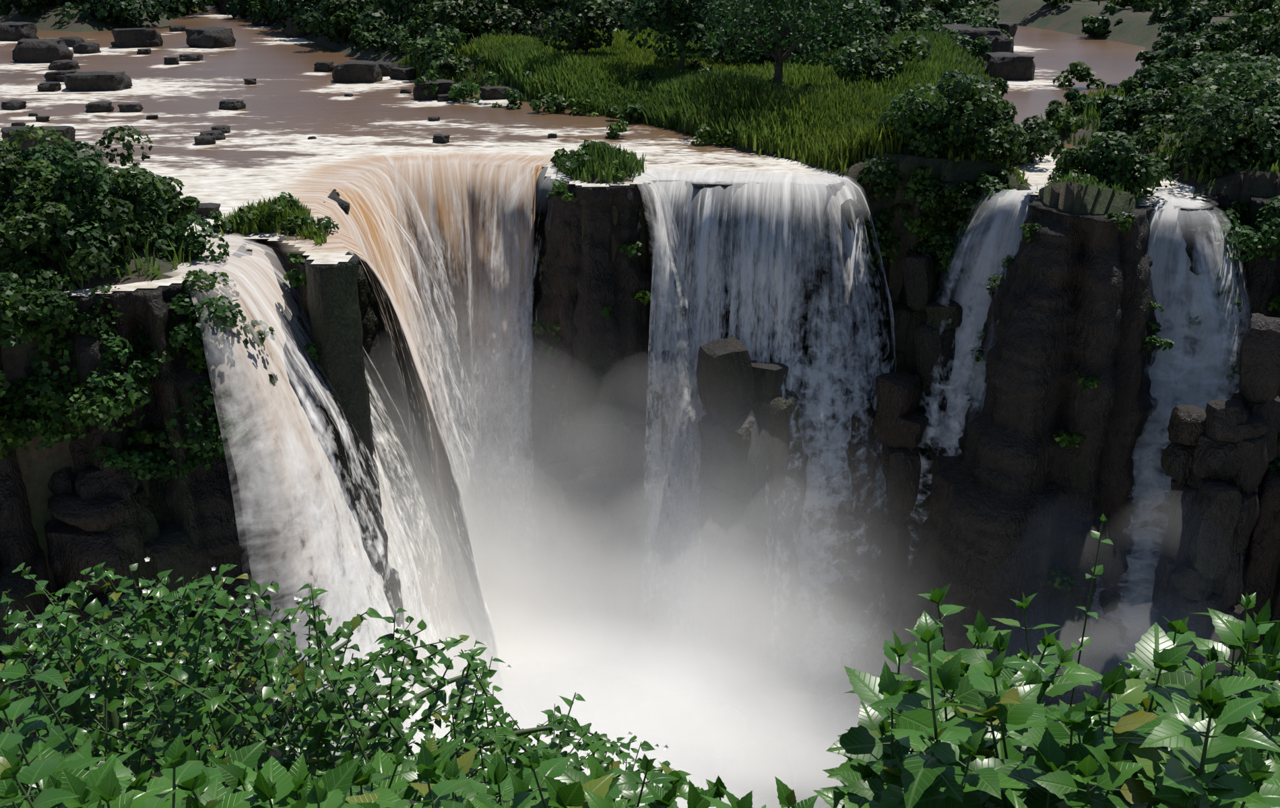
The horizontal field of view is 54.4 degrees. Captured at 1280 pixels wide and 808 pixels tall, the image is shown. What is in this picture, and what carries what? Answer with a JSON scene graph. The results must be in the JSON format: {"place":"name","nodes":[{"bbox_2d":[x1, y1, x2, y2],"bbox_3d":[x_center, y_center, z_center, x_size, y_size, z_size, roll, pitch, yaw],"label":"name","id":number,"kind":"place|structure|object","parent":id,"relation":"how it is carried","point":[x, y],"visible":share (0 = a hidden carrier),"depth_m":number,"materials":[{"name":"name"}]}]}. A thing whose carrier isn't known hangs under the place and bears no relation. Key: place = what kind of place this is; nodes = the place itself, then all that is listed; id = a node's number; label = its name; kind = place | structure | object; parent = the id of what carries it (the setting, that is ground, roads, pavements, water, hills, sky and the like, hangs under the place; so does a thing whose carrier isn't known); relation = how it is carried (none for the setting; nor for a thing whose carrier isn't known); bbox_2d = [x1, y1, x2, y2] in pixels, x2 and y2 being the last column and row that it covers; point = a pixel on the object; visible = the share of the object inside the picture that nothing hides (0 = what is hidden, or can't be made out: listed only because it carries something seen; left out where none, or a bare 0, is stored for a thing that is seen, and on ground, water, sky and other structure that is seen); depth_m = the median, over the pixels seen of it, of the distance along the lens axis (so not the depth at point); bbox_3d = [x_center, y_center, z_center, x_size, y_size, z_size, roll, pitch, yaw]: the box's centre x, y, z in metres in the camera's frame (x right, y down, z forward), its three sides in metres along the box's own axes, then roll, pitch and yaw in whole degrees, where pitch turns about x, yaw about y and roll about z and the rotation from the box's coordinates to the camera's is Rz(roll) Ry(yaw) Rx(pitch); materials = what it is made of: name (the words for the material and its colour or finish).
{"place":"outdoors","nodes":[
{"label":"outdoors","id":0,"kind":"place"},
{"bbox_2d":[332,160,542,742],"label":"waterfall jets","id":1,"kind":"object","parent":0,"point":[526,546],"visible":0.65,"depth_m":88.98},
{"bbox_2d":[0,4,1207,303],"bbox_3d":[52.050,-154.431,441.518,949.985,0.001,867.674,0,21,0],"label":"river water","id":2,"kind":"structure","parent":0,"point":[267,147],"depth_m":110.63,"materials":[{"name":"liquid"}]},
{"bbox_2d":[0,166,1279,789],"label":"cliff wall","id":3,"kind":"structure","parent":0,"point":[1016,502],"depth_m":79.72,"materials":[{"name":"brown stone"}]},
{"bbox_2d":[170,232,492,805],"bbox_3d":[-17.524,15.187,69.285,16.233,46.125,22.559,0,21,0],"label":"falls","id":4,"kind":"structure","parent":3,"relation":"on","point":[279,420],"depth_m":63.85,"materials":[{"name":"white liquid"}]},
{"bbox_2d":[922,185,1044,474],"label":"waterfall","id":5,"kind":"structure","parent":3,"relation":"on","point":[992,246],"depth_m":82.25,"materials":[{"name":"white liquid"}]},
{"bbox_2d":[0,0,1279,596],"bbox_3d":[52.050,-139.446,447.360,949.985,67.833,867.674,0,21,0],"label":"terrain ground","id":6,"kind":"structure","parent":0,"point":[1134,28],"depth_m":84.88,"materials":[{"name":"soil"}]},
{"bbox_2d":[519,175,557,493],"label":"waterfall","id":7,"kind":"structure","parent":6,"relation":"on","point":[523,458],"depth_m":88.28,"materials":[{"name":"white liquid"}]},
{"bbox_2d":[0,0,1118,218],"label":"river boulders","id":8,"kind":"object","parent":6,"relation":"on","point":[1004,62],"visible":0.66,"depth_m":136.33,"materials":[{"name":"grey stone"}]},
{"bbox_2d":[0,0,1279,777],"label":"shrubs","id":9,"kind":"object","parent":6,"relation":"on","point":[85,208],"visible":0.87,"depth_m":83.62,"materials":[{"name":"green plant"}]},
{"bbox_2d":[0,24,1279,295],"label":"tall grass","id":10,"kind":"structure","parent":6,"relation":"on","point":[826,121],"depth_m":103.68,"materials":[{"name":"green plant"}]},
{"bbox_2d":[46,254,1279,784],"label":"rocks","id":11,"kind":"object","parent":6,"relation":"on","point":[1219,457],"depth_m":84.20,"materials":[{"name":"stone"}]},
{"bbox_2d":[629,170,896,775],"bbox_3d":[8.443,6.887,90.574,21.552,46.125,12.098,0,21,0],"label":"waterfall","id":12,"kind":"object","parent":6,"relation":"on","point":[825,657],"visible":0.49,"depth_m":84.59,"materials":[{"name":"white liquid"}]},
{"bbox_2d":[328,0,1271,86],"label":"tree trunks","id":13,"kind":"object","parent":6,"relation":"on","point":[778,73],"visible":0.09,"depth_m":104.67,"materials":[{"name":"brown plant"}]},
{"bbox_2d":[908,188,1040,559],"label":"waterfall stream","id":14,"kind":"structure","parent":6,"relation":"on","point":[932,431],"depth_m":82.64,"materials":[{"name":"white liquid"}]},
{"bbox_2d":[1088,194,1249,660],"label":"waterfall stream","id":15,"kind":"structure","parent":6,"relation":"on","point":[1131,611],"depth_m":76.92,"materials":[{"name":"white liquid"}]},
{"bbox_2d":[1127,191,1232,669],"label":"waterfall","id":16,"kind":"structure","parent":6,"relation":"on","point":[1173,283],"depth_m":77.44,"materials":[{"name":"white liquid"}]},
{"bbox_2d":[477,747,843,807],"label":"plunge pool water","id":17,"kind":"structure","parent":0,"point":[764,792],"depth_m":91.26,"materials":[{"name":"white liquid"}]},
{"bbox_2d":[306,154,553,729],"bbox_3d":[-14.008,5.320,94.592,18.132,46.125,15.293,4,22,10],"label":"falls","id":18,"kind":"structure","parent":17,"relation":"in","point":[502,256],"depth_m":88.81,"materials":[{"name":"white liquid"}]},
{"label":"bank ground","id":19,"kind":"structure","parent":0,"visible":0},
{"bbox_2d":[0,522,1279,807],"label":"stems","id":20,"kind":"object","parent":19,"relation":"on","point":[110,719],"visible":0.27,"depth_m":6.31,"materials":[{"name":"green plant"}]},
{"bbox_2d":[8,556,674,771],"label":"white blossoms","id":21,"kind":"object","parent":20,"relation":"on","point":[352,661],"visible":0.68,"depth_m":6.13,"materials":[{"name":"white plant"}]},
{"bbox_2d":[0,562,703,807],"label":"leaves","id":22,"kind":"object","parent":20,"relation":"on","point":[329,704],"visible":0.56,"depth_m":6.49,"materials":[{"name":"green plant"}]},
{"bbox_2d":[0,514,1279,807],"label":"shrub leaves","id":23,"kind":"object","parent":20,"relation":"on","point":[876,777],"visible":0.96,"depth_m":3.14,"materials":[{"name":"green plant"}]},
{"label":"falls mist","id":24,"kind":"object","parent":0,"visible":0},
{"bbox_2d":[286,178,512,760],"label":"waterfall","id":25,"kind":"structure","parent":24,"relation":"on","point":[425,429],"depth_m":77.83,"materials":[{"name":"white liquid"}]}
]}

